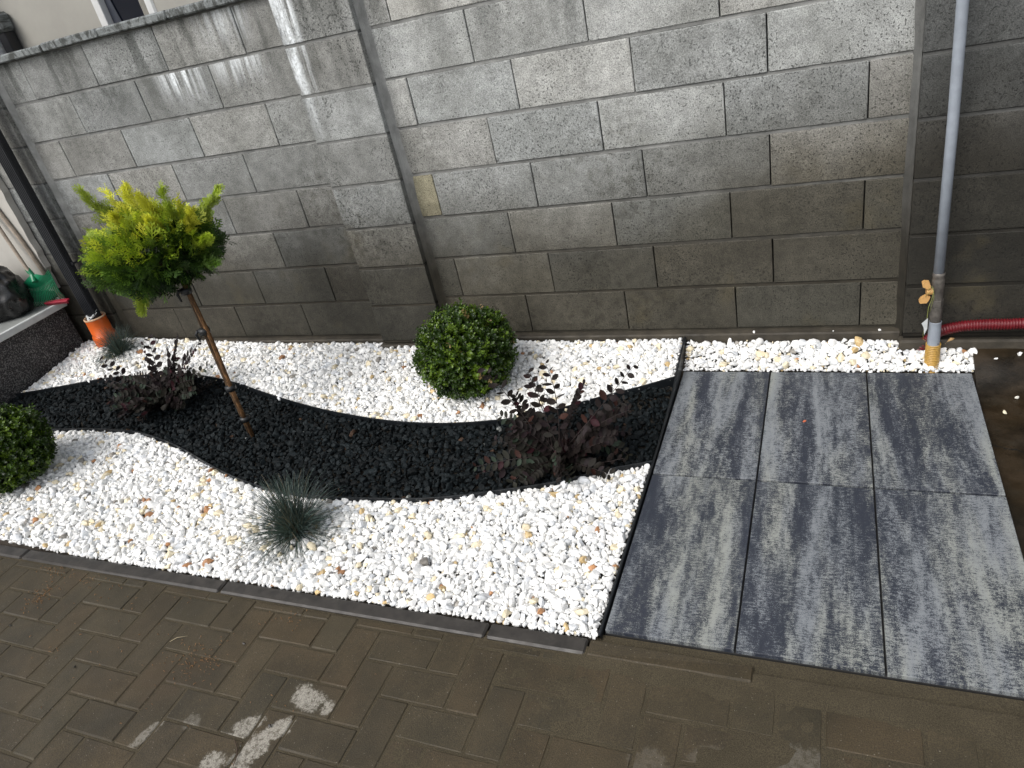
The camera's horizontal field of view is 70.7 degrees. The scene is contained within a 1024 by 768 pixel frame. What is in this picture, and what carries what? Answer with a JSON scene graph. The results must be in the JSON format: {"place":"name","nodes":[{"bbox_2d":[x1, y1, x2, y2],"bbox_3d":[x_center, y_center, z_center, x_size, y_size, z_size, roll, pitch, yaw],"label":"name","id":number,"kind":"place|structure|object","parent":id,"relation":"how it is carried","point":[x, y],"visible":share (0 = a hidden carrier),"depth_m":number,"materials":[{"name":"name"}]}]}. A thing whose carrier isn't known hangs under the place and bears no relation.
{"place":"outdoors","nodes":[
{"label":"outdoors","id":0,"kind":"place"},
{"bbox_2d":[0,0,201,52],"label":"neighbour house","id":1,"kind":"structure","parent":0,"point":[24,24],"depth_m":5.21,"materials":[{"name":"white paint"}]},
{"bbox_2d":[91,0,156,26],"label":"window","id":2,"kind":"structure","parent":1,"relation":"in","point":[109,12],"depth_m":5.04,"materials":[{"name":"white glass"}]},
{"bbox_2d":[0,430,649,639],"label":"white gravel","id":3,"kind":"structure","parent":0,"point":[102,461],"depth_m":2.55,"materials":[{"name":"white gravel"}]},
{"bbox_2d":[0,402,58,496],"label":"box shrub","id":4,"kind":"object","parent":3,"relation":"on","point":[28,444],"visible":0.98,"depth_m":3.22,"materials":[{"name":"green plant"}]},
{"bbox_2d":[227,465,355,580],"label":"fescue grass","id":5,"kind":"structure","parent":3,"relation":"on","point":[289,521],"depth_m":2.60,"materials":[{"name":"green plant"}]},
{"bbox_2d":[1,377,671,497],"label":"black gravel","id":6,"kind":"structure","parent":0,"point":[52,404],"depth_m":3.11,"materials":[{"name":"black gravel"}]},
{"bbox_2d":[72,180,254,437],"bbox_3d":[-1.380,-0.296,3.142,0.657,1.250,0.604,-22,31,-14],"label":"conifer tree","id":7,"kind":"object","parent":6,"relation":"on","point":[185,239],"visible":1,"depth_m":2.84,"materials":[{"name":"green plant"}]},
{"bbox_2d":[0,338,974,643],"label":"soil bed","id":8,"kind":"object","parent":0,"point":[6,542],"visible":0.02,"depth_m":2.89,"materials":[{"name":"black soil"}]},
{"bbox_2d":[84,312,118,347],"bbox_3d":[-2.470,-0.287,4.389,0.136,0.280,0.136,1,33,24],"label":"drain pipe","id":9,"kind":"object","parent":8,"relation":"on","point":[97,325],"visible":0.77,"depth_m":4.32,"materials":[{"name":"orange plastic"}]},
{"bbox_2d":[99,333,215,422],"bbox_3d":[-1.854,-0.076,3.730,0.546,0.386,0.650,-27,32,-22],"label":"purple shrub","id":10,"kind":"object","parent":8,"relation":"on","point":[167,387],"visible":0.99,"depth_m":3.68,"materials":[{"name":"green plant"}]},
{"bbox_2d":[16,375,674,429],"bbox_3d":[-1.099,0.056,3.582,3.743,0.144,0.332,1,33,24],"label":"garden edging","id":11,"kind":"object","parent":8,"relation":"on","point":[666,382],"visible":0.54,"depth_m":3.21,"materials":[{"name":"black plastic"}]},
{"bbox_2d":[21,337,682,422],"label":"white gravel","id":12,"kind":"structure","parent":8,"relation":"on","point":[240,358],"depth_m":3.46,"materials":[{"name":"white gravel"}]},
{"bbox_2d":[86,324,149,366],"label":"fescue grass","id":13,"kind":"structure","parent":12,"relation":"on","point":[119,347],"depth_m":4.25,"materials":[{"name":"green plant"}]},
{"bbox_2d":[410,296,518,401],"bbox_3d":[-0.210,-0.140,3.175,0.491,0.460,0.508,1,33,24],"label":"box shrub","id":14,"kind":"object","parent":12,"relation":"on","point":[456,342],"visible":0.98,"depth_m":3.05,"materials":[{"name":"green plant"}]},
{"bbox_2d":[52,428,651,505],"bbox_3d":[-1.275,0.329,3.187,3.743,0.150,0.335,1,33,24],"label":"garden edging","id":15,"kind":"object","parent":8,"relation":"on","point":[521,488],"visible":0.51,"depth_m":2.70,"materials":[{"name":"black plastic"}]},
{"bbox_2d":[472,359,638,487],"bbox_3d":[0.161,0.104,2.571,0.649,0.464,0.406,1,33,24],"label":"purple shrub","id":16,"kind":"object","parent":8,"relation":"on","point":[560,454],"visible":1,"depth_m":2.60,"materials":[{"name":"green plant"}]},
{"bbox_2d":[598,337,686,639],"bbox_3d":[0.499,0.268,2.567,0.008,0.144,1.532,1,33,24],"label":"garden edging","id":17,"kind":"object","parent":8,"relation":"on","point":[602,631],"visible":0.74,"depth_m":2.45,"materials":[{"name":"black plastic"}]},
{"bbox_2d":[605,375,1023,700],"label":"bedding","id":18,"kind":"object","parent":8,"relation":"on","point":[845,671],"visible":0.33,"depth_m":1.90,"materials":[{"name":"brown sand"}]},
{"bbox_2d":[605,475,755,652],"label":"paving slab","id":19,"kind":"structure","parent":18,"relation":"on","point":[681,580],"depth_m":2.14,"materials":[{"name":"grey concrete"}]},
{"bbox_2d":[653,372,769,480],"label":"paving slab","id":20,"kind":"structure","parent":18,"relation":"on","point":[714,429],"depth_m":2.68,"materials":[{"name":"grey concrete"}]},
{"bbox_2d":[736,482,884,675],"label":"paving slab","id":21,"kind":"structure","parent":18,"relation":"on","point":[811,593],"depth_m":2.00,"materials":[{"name":"grey concrete"}]},
{"bbox_2d":[758,372,872,488],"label":"paving slab","id":22,"kind":"structure","parent":18,"relation":"on","point":[827,443],"depth_m":2.54,"materials":[{"name":"grey concrete"}]},
{"bbox_2d":[867,373,1004,496],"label":"paving slab","id":23,"kind":"structure","parent":18,"relation":"on","point":[929,432],"depth_m":2.40,"materials":[{"name":"grey concrete"}]},
{"bbox_2d":[875,489,1023,697],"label":"paving slab","id":24,"kind":"structure","parent":18,"relation":"on","point":[952,575],"depth_m":1.88,"materials":[{"name":"grey concrete"}]},
{"bbox_2d":[683,336,976,372],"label":"white gravel","id":25,"kind":"structure","parent":8,"relation":"on","point":[819,360],"depth_m":2.88,"materials":[{"name":"white gravel"}]},
{"bbox_2d":[918,0,968,372],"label":"gas pipe","id":26,"kind":"object","parent":25,"relation":"on","point":[935,289],"visible":0.94,"depth_m":2.38,"materials":[{"name":"grey metal"}]},
{"bbox_2d":[963,351,969,357],"bbox_3d":[1.677,-0.108,2.665,0.021,0.023,0.028,1,33,24],"label":"pebble","id":27,"kind":"object","parent":25,"relation":"on","point":[966,354],"visible":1,"depth_m":2.66,"materials":[{"name":"white stone"}]},
{"bbox_2d":[917,318,1023,350],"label":"corrugated hose","id":28,"kind":"object","parent":8,"relation":"on","point":[983,324],"visible":0.64,"depth_m":2.60,"materials":[{"name":"red plastic"}]},
{"bbox_2d":[0,556,1023,767],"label":"paving","id":29,"kind":"structure","parent":0,"point":[754,709],"depth_m":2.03,"materials":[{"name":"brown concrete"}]},
{"bbox_2d":[23,565,306,763],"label":"wood shavings","id":30,"kind":"object","parent":29,"relation":"on","point":[139,634],"visible":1,"depth_m":2.31},
{"bbox_2d":[233,739,237,765],"bbox_3d":[-0.736,0.979,1.922,0.013,0.005,0.083,-19,30,-9],"label":"twig","id":31,"kind":"object","parent":29,"relation":"on","point":[236,751],"visible":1,"depth_m":1.92,"materials":[{"name":"brown wood"}]},
{"bbox_2d":[973,348,1023,559],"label":"concrete ground","id":32,"kind":"structure","parent":0,"point":[1000,383],"depth_m":2.46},
{"label":"ground","id":33,"kind":"structure","parent":0,"visible":0},
{"bbox_2d":[0,41,5,54],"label":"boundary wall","id":34,"kind":"structure","parent":33,"relation":"on","point":[2,50],"depth_m":5.42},
{"bbox_2d":[0,177,83,405],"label":"house porch","id":35,"kind":"object","parent":33,"relation":"on","point":[37,343],"visible":0.49,"depth_m":4.26,"materials":[{"name":"stone"}]},
{"bbox_2d":[0,266,33,322],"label":"rubbish bag","id":36,"kind":"object","parent":35,"relation":"on","point":[16,299],"visible":0.98,"depth_m":4.21,"materials":[{"name":"black plastic"}]},
{"bbox_2d":[0,226,64,306],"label":"leaf rake","id":37,"kind":"object","parent":35,"relation":"on","point":[33,281],"visible":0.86,"depth_m":4.28,"materials":[{"name":"green plastic"}]},
{"bbox_2d":[0,210,69,305],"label":"broom","id":38,"kind":"object","parent":35,"relation":"on","point":[28,251],"visible":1,"depth_m":4.24,"materials":[{"name":"plastic"}]},
{"bbox_2d":[0,545,588,653],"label":"kerb","id":39,"kind":"structure","parent":33,"relation":"on","point":[535,638],"depth_m":2.33,"materials":[{"name":"grey concrete"}]},
{"bbox_2d":[0,0,1023,354],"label":"block wall","id":40,"kind":"structure","parent":33,"relation":"on","point":[390,172],"depth_m":2.95,"materials":[{"name":"concrete"}]},
{"bbox_2d":[0,129,101,320],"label":"downpipe","id":41,"kind":"object","parent":40,"relation":"attached to","point":[21,184],"visible":0.84,"depth_m":4.03,"materials":[{"name":"metal"}]},
{"bbox_2d":[587,640,753,682],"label":"kerb","id":42,"kind":"structure","parent":33,"relation":"on","point":[731,671],"depth_m":1.88,"materials":[{"name":"grey concrete"}]},
{"bbox_2d":[595,635,1023,716],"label":"sand strip","id":43,"kind":"object","parent":33,"relation":"on","point":[975,701],"visible":0.44,"depth_m":1.74,"materials":[{"name":"brown sand"}]}
]}

